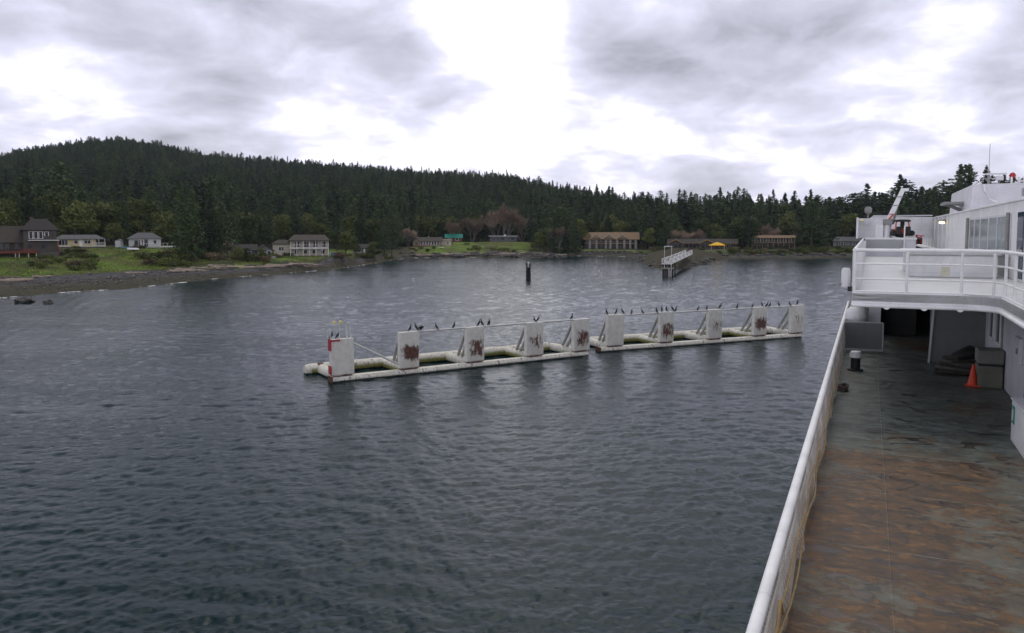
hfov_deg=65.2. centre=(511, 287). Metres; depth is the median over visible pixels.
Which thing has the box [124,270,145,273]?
driftwood log
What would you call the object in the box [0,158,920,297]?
ground
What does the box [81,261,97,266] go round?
shrub
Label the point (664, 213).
fir tree
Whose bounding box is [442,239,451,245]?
garden shed
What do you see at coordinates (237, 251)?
broadleaf tree
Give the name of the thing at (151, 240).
cottage
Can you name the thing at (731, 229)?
broadleaf tree
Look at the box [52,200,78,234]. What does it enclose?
broadleaf tree
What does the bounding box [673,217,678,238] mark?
fir tree
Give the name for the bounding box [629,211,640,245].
fir tree
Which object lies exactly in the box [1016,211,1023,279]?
side door
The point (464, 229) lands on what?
fir tree
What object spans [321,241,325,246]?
window
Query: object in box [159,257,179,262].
shrub
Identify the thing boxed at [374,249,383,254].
shrub
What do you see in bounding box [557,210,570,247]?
fir tree
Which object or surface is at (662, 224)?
broadleaf tree
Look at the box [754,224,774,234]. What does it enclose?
bare tree
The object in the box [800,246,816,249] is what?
shrub
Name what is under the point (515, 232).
broadleaf tree
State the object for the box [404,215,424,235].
broadleaf tree
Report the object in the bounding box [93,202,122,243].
broadleaf tree
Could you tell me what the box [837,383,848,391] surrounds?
rope bundle
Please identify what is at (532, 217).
fir tree
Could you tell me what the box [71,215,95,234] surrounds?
broadleaf tree
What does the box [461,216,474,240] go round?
broadleaf tree
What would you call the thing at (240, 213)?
broadleaf tree
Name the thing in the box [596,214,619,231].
broadleaf tree
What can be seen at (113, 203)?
broadleaf tree
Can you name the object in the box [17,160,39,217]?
fir tree
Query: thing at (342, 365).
pontoon
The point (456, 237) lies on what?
green roof house
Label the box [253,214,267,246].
broadleaf tree
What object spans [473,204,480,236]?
fir tree
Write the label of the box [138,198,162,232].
broadleaf tree
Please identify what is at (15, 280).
driftwood log
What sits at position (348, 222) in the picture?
broadleaf tree
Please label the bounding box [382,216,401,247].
broadleaf tree
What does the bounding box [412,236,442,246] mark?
bungalow
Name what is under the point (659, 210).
fir tree
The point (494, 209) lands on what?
fir tree
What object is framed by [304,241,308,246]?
window
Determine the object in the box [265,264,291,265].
driftwood log
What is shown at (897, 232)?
rescue boat
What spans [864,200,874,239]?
fir tree
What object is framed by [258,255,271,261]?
shrub
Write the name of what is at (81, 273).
coarse grass
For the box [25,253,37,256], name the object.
shrub
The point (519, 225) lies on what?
bare tree
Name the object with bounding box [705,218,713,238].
fir tree
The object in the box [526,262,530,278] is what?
mooring piles
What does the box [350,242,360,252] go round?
broadleaf tree
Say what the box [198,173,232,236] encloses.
fir tree
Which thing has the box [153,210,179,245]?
broadleaf tree
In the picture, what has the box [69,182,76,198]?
fir tree
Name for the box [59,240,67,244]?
window
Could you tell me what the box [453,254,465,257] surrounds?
rock
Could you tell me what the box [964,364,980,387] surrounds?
traffic cone
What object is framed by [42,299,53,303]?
rock
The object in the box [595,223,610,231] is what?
broadleaf tree
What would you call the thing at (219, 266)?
driftwood log
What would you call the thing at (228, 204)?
fir tree
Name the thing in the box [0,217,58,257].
shingled house
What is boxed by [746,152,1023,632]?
ferry
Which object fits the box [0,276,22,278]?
driftwood log
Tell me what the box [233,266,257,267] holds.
driftwood log
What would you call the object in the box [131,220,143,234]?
broadleaf tree
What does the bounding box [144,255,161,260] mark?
shrub
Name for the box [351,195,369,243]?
fir tree
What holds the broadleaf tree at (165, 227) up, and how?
on the ground at (454, 247)
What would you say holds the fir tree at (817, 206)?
on the ground at (454, 247)
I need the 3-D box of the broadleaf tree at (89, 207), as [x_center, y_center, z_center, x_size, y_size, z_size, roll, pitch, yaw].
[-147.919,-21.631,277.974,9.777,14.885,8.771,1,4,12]
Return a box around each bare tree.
[216,241,232,257]
[400,227,417,246]
[444,219,460,233]
[459,217,483,241]
[479,208,502,235]
[496,204,522,235]
[512,214,534,241]
[548,226,570,247]
[668,229,694,238]
[687,229,705,238]
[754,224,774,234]
[769,227,782,234]
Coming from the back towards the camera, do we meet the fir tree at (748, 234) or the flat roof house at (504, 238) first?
the flat roof house at (504, 238)
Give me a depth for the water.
39.69 m
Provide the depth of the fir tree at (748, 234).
359.23 m
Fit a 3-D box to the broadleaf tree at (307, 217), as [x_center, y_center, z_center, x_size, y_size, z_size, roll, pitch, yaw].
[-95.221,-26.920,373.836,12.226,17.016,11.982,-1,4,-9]
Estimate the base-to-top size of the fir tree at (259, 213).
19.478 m
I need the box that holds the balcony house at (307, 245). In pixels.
[271,235,329,255]
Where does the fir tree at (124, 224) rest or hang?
on the ground at (454, 247)
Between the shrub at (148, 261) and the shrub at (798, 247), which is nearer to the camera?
the shrub at (148, 261)
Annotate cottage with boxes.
[126,230,175,247]
[229,244,275,258]
[353,244,375,254]
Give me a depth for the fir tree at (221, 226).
222.80 m
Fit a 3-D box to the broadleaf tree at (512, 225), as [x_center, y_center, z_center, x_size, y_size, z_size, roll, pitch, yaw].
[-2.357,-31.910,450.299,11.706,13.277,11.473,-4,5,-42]
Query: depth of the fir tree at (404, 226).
381.23 m
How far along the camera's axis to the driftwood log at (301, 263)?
219.95 m
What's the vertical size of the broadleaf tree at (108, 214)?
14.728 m
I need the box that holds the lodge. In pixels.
[752,235,795,248]
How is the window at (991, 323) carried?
in the ferry
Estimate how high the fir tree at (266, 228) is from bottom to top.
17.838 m
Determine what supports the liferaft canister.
attached to the ferry
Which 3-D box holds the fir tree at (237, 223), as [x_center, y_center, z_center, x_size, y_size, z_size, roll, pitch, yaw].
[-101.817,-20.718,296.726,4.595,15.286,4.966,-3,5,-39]
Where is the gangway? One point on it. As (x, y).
(677, 257)
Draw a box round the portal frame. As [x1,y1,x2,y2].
[664,245,671,276]
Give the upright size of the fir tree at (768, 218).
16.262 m
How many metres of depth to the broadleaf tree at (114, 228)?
260.48 m
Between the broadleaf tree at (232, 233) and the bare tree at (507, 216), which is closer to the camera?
the broadleaf tree at (232, 233)
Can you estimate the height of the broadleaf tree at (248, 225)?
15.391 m
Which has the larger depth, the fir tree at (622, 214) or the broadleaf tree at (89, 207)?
the fir tree at (622, 214)
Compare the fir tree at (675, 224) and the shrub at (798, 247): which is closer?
the shrub at (798, 247)
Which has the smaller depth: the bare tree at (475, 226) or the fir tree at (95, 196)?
the fir tree at (95, 196)
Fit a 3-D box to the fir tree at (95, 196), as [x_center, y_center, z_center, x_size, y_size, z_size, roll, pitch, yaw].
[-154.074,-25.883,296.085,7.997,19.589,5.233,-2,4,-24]
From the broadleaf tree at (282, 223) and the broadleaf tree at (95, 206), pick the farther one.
the broadleaf tree at (282, 223)
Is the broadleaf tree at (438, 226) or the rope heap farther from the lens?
the broadleaf tree at (438, 226)
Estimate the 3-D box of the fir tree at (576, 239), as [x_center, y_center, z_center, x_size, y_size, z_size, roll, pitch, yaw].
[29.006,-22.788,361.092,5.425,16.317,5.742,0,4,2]
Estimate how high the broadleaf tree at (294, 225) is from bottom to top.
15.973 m
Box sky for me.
[0,0,1023,204]
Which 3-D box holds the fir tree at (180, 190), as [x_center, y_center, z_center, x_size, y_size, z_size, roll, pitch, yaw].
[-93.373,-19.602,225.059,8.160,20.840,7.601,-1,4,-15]
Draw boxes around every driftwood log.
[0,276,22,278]
[0,278,33,281]
[32,275,51,277]
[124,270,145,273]
[165,271,181,272]
[166,267,194,271]
[210,264,232,267]
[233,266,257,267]
[261,264,284,267]
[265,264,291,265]
[281,260,312,264]
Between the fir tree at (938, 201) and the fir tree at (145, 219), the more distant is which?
the fir tree at (938, 201)
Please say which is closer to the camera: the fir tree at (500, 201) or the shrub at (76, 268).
the shrub at (76, 268)
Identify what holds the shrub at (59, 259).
on the ground at (454, 247)
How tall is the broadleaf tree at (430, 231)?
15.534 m
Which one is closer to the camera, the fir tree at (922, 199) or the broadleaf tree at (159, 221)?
the broadleaf tree at (159, 221)
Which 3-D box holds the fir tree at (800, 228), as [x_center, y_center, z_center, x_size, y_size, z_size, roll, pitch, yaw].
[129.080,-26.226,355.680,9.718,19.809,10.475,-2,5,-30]
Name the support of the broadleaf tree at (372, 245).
on the ground at (454, 247)
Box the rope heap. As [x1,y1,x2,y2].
[932,345,975,375]
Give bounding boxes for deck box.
[975,347,1004,388]
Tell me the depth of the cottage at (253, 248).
226.19 m
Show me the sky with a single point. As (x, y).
(830, 98)
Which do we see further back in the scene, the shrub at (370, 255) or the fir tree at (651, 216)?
the fir tree at (651, 216)
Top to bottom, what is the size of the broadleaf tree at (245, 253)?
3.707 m
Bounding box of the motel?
[583,232,639,248]
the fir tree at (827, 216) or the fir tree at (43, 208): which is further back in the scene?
the fir tree at (827, 216)
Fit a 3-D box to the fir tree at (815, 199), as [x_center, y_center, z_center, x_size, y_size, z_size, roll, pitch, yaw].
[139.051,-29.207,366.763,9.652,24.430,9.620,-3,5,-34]
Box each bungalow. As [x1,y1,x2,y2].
[57,232,105,246]
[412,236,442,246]
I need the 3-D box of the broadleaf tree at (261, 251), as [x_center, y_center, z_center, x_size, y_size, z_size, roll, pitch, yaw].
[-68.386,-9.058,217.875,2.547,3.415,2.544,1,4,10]
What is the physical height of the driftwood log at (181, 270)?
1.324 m
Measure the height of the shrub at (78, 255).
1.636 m
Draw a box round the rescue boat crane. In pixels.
[875,188,908,237]
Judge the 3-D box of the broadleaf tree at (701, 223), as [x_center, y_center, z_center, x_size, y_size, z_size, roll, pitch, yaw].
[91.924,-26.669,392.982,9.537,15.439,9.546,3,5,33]
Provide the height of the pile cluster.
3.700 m
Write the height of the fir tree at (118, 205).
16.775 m
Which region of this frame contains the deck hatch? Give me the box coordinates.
[901,248,1001,277]
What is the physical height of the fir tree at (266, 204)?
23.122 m
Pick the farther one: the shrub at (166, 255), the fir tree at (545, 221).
the fir tree at (545, 221)
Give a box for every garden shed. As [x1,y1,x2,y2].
[115,239,122,246]
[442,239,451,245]
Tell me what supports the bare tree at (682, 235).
on the ground at (454, 247)
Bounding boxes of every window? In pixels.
[4,243,9,249]
[15,243,19,249]
[28,231,32,238]
[33,231,37,238]
[38,231,42,238]
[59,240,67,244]
[294,241,299,246]
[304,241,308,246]
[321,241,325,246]
[969,214,1011,256]
[988,312,994,339]
[994,313,1001,345]
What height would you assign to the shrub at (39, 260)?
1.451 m
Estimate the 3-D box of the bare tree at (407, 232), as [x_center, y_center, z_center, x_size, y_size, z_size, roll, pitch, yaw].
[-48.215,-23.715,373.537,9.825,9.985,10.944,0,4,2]
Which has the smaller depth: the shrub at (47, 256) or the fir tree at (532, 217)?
the shrub at (47, 256)
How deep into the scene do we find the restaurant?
362.00 m
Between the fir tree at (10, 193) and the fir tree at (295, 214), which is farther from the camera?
the fir tree at (295, 214)
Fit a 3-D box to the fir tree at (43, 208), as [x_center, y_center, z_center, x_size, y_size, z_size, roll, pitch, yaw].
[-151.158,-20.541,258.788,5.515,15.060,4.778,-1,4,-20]
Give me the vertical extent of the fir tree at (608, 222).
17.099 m
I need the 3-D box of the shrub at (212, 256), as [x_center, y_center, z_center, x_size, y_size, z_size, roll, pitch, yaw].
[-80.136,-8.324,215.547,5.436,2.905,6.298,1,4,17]
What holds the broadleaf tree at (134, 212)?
on the ground at (454, 247)
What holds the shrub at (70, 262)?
on the ground at (454, 247)
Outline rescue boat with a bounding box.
[890,219,914,237]
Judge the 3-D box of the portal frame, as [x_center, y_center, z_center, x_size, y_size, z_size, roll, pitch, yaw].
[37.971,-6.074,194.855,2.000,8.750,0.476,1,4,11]
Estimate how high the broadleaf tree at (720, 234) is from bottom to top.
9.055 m
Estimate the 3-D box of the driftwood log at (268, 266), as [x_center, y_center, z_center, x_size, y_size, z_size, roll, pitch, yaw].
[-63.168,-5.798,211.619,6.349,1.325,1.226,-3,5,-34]
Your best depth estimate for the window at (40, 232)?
206.14 m
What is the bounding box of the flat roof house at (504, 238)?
[490,234,516,241]
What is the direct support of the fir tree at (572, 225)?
on the ground at (454, 247)
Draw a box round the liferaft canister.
[839,268,851,288]
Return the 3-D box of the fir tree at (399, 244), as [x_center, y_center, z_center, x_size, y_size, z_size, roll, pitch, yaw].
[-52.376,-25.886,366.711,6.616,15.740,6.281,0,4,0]
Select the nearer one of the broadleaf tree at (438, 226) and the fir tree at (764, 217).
the fir tree at (764, 217)
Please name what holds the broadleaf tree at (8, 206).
on the ground at (454, 247)
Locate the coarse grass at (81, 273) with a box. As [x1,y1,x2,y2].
[0,246,329,276]
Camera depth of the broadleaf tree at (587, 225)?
408.74 m
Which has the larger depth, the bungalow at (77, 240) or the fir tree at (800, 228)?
the fir tree at (800, 228)
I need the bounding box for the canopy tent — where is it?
[709,242,724,249]
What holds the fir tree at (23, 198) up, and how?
on the ground at (454, 247)
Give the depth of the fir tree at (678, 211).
411.46 m
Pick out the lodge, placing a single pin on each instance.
(772, 241)
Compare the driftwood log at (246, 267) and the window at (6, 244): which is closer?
the window at (6, 244)
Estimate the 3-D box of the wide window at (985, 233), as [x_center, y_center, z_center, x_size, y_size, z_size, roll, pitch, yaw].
[18.671,-2.083,31.517,0.064,1.430,11.700,2,4,24]
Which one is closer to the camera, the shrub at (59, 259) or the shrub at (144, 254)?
the shrub at (59, 259)
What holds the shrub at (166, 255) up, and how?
on the ground at (454, 247)
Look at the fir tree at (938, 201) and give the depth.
402.37 m
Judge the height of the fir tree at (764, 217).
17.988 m
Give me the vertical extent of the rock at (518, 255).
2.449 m
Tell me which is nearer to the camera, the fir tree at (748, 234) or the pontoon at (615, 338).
the pontoon at (615, 338)
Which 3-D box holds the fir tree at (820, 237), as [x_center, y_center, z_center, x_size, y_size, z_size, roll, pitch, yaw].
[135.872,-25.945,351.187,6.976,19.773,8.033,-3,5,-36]
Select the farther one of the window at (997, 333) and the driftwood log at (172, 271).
the driftwood log at (172, 271)
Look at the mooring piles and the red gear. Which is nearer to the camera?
the red gear
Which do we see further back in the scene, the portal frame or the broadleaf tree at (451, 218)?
the broadleaf tree at (451, 218)
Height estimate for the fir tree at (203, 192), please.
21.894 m
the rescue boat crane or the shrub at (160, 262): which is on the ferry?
the rescue boat crane
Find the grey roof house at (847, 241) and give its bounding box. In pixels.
[832,237,864,246]
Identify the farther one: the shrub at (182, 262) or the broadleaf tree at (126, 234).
the broadleaf tree at (126, 234)
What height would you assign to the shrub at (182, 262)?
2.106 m
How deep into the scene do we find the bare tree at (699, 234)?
375.02 m
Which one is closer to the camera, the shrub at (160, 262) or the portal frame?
the portal frame
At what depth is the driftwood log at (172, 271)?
188.81 m
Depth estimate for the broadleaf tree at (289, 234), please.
361.76 m
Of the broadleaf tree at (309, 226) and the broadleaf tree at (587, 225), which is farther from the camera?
the broadleaf tree at (587, 225)
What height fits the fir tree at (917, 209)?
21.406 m
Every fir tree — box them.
[0,185,21,209]
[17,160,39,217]
[18,195,39,223]
[19,197,33,219]
[39,160,81,211]
[41,201,48,219]
[58,185,80,234]
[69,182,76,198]
[92,191,101,242]
[113,200,122,240]
[120,212,129,244]
[136,212,152,232]
[162,189,180,244]
[166,181,191,247]
[172,206,198,260]
[181,182,222,249]
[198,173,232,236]
[205,201,237,253]
[225,196,238,243]
[234,211,244,243]
[255,204,261,244]
[258,197,273,236]
[260,208,275,246]
[285,209,304,235]
[312,195,334,234]
[331,212,345,249]
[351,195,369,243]
[361,183,379,241]
[375,226,391,255]
[387,211,404,247]
[397,214,404,247]
[399,216,408,246]
[403,203,418,246]
[422,206,431,236]
[440,218,446,238]
[461,217,467,241]
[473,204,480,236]
[489,208,501,235]
[495,195,507,235]
[524,194,537,246]
[536,217,551,252]
[555,202,571,238]
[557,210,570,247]
[560,222,572,253]
[569,218,582,244]
[570,219,581,253]
[603,216,614,231]
[616,204,629,231]
[621,199,640,233]
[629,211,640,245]
[637,204,653,248]
[640,223,648,249]
[646,201,659,246]
[656,204,666,247]
[661,204,670,246]
[661,223,672,244]
[669,211,681,238]
[671,196,686,229]
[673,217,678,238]
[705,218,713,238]
[743,208,755,246]
[760,212,768,227]
[765,215,773,230]
[792,207,810,245]
[795,232,801,246]
[796,189,818,246]
[805,198,824,241]
[805,201,825,248]
[813,206,830,247]
[823,203,838,246]
[857,199,869,217]
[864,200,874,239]
[908,203,927,247]
[918,190,926,243]
[926,194,946,216]
[933,203,938,216]
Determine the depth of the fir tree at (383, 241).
305.28 m
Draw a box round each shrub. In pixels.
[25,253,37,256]
[33,258,47,262]
[34,261,47,267]
[38,253,54,258]
[51,256,66,262]
[63,259,79,264]
[68,265,85,270]
[73,253,90,257]
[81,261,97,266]
[82,257,99,262]
[132,251,153,258]
[141,258,157,264]
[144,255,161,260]
[151,252,166,257]
[155,259,173,265]
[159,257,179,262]
[160,253,171,257]
[163,261,179,266]
[172,254,188,260]
[175,259,192,265]
[204,252,227,260]
[231,255,246,259]
[246,253,257,259]
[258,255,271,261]
[333,252,346,257]
[364,253,372,258]
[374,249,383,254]
[792,246,804,251]
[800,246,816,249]
[813,247,827,252]
[831,249,843,252]
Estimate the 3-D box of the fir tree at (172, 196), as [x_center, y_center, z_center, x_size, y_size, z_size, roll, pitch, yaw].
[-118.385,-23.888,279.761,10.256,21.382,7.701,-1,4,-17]
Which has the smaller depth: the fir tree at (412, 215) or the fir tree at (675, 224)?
the fir tree at (675, 224)
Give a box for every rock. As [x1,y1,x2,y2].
[14,296,35,302]
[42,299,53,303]
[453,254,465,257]
[514,254,523,257]
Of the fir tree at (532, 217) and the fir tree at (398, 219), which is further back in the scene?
the fir tree at (532, 217)
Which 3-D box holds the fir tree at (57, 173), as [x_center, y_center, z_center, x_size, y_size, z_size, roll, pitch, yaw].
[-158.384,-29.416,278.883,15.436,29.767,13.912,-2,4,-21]
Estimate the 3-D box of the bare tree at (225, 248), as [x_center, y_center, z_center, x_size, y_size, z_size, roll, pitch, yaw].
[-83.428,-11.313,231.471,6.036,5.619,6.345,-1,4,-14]
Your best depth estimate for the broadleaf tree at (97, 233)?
288.45 m
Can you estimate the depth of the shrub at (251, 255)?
215.88 m
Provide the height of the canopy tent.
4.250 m
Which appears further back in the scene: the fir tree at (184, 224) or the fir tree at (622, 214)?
the fir tree at (622, 214)
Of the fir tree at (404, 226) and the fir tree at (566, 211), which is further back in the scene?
the fir tree at (566, 211)
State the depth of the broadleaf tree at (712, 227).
389.10 m
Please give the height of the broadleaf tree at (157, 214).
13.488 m
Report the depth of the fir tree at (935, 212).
381.94 m
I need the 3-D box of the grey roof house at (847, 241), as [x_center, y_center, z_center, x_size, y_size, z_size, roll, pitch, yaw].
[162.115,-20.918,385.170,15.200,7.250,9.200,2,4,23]
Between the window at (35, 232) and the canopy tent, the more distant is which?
the canopy tent
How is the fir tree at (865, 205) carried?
on the ground at (454, 247)
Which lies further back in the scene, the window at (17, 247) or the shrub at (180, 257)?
the shrub at (180, 257)
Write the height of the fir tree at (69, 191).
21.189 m
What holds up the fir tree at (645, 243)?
on the ground at (454, 247)
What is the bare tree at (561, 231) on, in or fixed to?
on the ground at (454, 247)
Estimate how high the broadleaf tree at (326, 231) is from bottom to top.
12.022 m
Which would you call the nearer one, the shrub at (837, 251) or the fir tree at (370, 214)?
the shrub at (837, 251)
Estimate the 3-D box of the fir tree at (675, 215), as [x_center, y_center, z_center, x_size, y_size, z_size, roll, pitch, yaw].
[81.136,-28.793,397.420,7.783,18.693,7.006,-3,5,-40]
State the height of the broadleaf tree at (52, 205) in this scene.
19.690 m
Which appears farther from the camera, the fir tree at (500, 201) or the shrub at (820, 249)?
the fir tree at (500, 201)
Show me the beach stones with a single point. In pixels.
(108, 277)
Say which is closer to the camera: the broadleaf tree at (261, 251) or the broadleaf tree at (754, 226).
the broadleaf tree at (261, 251)
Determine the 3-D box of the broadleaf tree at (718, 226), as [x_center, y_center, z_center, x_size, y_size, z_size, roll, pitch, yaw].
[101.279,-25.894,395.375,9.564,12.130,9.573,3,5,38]
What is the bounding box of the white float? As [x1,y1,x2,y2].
[845,307,867,322]
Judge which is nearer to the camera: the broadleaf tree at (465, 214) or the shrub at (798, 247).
the shrub at (798, 247)
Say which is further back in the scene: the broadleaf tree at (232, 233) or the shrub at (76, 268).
the broadleaf tree at (232, 233)
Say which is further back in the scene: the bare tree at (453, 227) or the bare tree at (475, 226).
the bare tree at (475, 226)
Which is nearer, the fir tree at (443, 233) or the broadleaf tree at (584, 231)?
the broadleaf tree at (584, 231)
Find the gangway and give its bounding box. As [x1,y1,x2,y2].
[661,250,691,275]
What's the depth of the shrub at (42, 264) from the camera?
183.63 m
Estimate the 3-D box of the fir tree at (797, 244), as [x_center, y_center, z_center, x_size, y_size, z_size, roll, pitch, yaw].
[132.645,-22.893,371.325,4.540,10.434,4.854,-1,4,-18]
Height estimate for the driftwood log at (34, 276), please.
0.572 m
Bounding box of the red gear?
[915,234,923,244]
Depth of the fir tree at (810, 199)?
357.42 m
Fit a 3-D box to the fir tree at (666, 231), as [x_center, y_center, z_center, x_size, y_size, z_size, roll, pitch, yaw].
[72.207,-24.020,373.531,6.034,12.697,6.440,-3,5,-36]
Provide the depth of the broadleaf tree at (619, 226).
398.73 m
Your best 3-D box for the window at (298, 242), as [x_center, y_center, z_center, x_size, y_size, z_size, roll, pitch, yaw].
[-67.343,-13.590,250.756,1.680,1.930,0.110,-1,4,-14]
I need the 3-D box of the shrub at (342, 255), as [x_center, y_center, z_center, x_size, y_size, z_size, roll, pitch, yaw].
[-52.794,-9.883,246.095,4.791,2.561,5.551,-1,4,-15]
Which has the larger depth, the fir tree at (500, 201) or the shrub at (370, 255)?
the fir tree at (500, 201)
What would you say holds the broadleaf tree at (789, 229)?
on the ground at (454, 247)
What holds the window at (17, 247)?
in the shingled house at (35, 236)
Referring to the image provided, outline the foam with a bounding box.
[2,256,634,297]
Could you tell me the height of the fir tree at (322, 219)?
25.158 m
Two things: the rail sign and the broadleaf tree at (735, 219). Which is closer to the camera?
the rail sign
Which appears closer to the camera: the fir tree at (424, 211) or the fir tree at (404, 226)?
the fir tree at (404, 226)
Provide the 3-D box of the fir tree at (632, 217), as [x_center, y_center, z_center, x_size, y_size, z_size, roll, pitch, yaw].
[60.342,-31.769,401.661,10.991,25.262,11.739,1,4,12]
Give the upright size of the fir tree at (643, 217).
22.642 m
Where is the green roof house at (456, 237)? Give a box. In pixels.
[445,234,462,241]
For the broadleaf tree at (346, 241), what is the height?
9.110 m
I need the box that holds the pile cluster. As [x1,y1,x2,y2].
[661,268,673,276]
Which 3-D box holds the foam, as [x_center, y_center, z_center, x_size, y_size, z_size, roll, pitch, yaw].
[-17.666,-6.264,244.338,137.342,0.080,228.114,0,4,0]
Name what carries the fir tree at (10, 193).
on the ground at (454, 247)
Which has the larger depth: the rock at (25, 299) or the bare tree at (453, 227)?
the bare tree at (453, 227)
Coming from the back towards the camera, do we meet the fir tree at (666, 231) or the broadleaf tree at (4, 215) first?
the fir tree at (666, 231)
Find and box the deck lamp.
[859,207,871,224]
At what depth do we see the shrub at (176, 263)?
203.87 m
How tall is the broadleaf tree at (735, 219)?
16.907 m
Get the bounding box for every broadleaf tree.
[0,199,27,225]
[0,210,14,225]
[31,190,69,231]
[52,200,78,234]
[52,221,72,236]
[59,200,100,234]
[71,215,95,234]
[83,204,98,232]
[85,200,112,241]
[91,205,125,244]
[92,216,103,243]
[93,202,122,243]
[102,223,123,244]
[109,200,130,239]
[121,231,131,244]
[122,197,152,230]
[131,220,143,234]
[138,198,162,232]
[150,211,164,245]
[151,213,178,245]
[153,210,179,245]
[222,218,241,252]
[224,211,245,232]
[231,247,243,260]
[232,214,262,243]
[241,248,249,255]
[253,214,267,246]
[255,248,265,255]
[269,214,290,239]
[283,231,292,241]
[287,215,302,236]
[298,213,317,233]
[303,221,319,234]
[314,223,330,238]
[329,229,341,250]
[337,232,357,251]
[338,214,365,236]
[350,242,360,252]
[366,241,377,250]
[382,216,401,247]
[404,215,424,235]
[419,216,441,236]
[433,213,446,236]
[441,216,462,233]
[460,211,474,235]
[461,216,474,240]
[473,217,485,241]
[500,220,515,234]
[511,228,520,236]
[539,217,559,237]
[570,219,590,243]
[584,220,597,231]
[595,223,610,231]
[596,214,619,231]
[612,221,630,231]
[652,217,665,245]
[691,218,708,238]
[701,224,717,238]
[708,223,720,233]
[714,231,726,238]
[723,223,741,240]
[732,215,756,248]
[737,215,762,248]
[777,210,799,231]
[780,225,793,234]
[783,221,797,239]
[838,213,859,236]
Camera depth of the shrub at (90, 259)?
198.69 m
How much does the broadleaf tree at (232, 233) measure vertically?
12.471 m
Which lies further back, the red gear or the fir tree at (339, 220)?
the fir tree at (339, 220)
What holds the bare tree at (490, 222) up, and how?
on the ground at (454, 247)
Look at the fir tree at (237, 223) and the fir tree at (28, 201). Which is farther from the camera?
the fir tree at (237, 223)
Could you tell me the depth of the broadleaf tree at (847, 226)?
391.94 m
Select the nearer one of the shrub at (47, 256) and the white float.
the white float
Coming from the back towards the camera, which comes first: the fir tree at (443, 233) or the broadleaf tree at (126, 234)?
the fir tree at (443, 233)
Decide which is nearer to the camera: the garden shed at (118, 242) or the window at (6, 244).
the window at (6, 244)
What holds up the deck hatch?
on the ferry
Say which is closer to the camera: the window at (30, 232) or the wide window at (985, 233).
the wide window at (985, 233)
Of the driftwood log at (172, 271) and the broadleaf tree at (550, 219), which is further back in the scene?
the broadleaf tree at (550, 219)
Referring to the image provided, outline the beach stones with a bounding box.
[1,253,841,297]
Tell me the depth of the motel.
383.90 m
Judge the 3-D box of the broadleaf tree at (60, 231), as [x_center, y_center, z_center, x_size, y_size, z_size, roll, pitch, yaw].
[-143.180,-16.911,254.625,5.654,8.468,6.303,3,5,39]
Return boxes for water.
[0,256,852,632]
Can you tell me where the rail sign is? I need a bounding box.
[940,267,949,275]
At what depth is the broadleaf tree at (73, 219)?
256.65 m
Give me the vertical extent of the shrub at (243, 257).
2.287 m
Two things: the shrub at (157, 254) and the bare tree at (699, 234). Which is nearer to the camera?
the shrub at (157, 254)
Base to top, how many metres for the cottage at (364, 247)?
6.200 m
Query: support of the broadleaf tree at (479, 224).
on the ground at (454, 247)
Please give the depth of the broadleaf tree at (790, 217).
388.15 m
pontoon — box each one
[303,318,589,382]
[590,305,803,351]
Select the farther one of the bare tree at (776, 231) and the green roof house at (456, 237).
the green roof house at (456, 237)
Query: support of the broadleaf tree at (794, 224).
on the ground at (454, 247)
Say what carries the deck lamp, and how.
attached to the ferry
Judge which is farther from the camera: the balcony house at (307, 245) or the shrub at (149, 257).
the balcony house at (307, 245)
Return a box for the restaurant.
[667,237,737,249]
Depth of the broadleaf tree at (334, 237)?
324.83 m
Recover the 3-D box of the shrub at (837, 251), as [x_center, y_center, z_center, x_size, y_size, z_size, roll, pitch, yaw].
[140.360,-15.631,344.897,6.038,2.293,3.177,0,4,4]
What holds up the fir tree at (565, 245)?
on the ground at (454, 247)

